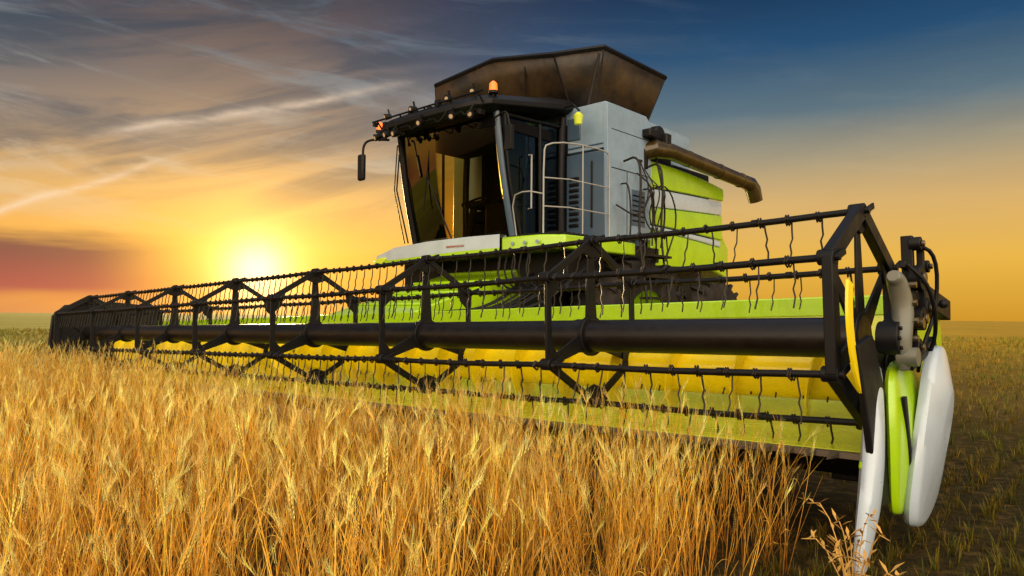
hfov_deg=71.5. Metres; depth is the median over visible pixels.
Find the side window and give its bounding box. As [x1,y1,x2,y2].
[500,114,558,234]
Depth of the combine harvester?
5.62 m
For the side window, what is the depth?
9.39 m
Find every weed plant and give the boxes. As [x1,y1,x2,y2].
[798,497,889,575]
[824,538,906,575]
[828,509,878,575]
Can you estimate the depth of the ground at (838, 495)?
4.14 m
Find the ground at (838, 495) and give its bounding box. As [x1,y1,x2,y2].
[0,313,1023,575]
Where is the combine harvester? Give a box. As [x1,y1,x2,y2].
[47,44,953,575]
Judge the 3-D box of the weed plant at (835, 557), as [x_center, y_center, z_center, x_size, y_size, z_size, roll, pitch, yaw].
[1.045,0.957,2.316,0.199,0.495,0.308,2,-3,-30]
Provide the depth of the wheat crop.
2.94 m
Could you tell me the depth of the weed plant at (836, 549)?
2.09 m
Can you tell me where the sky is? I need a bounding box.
[0,0,1023,320]
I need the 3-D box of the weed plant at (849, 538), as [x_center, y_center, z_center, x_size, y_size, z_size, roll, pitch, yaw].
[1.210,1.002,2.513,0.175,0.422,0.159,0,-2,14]
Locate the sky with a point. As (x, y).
(145, 144)
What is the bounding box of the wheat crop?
[0,336,832,575]

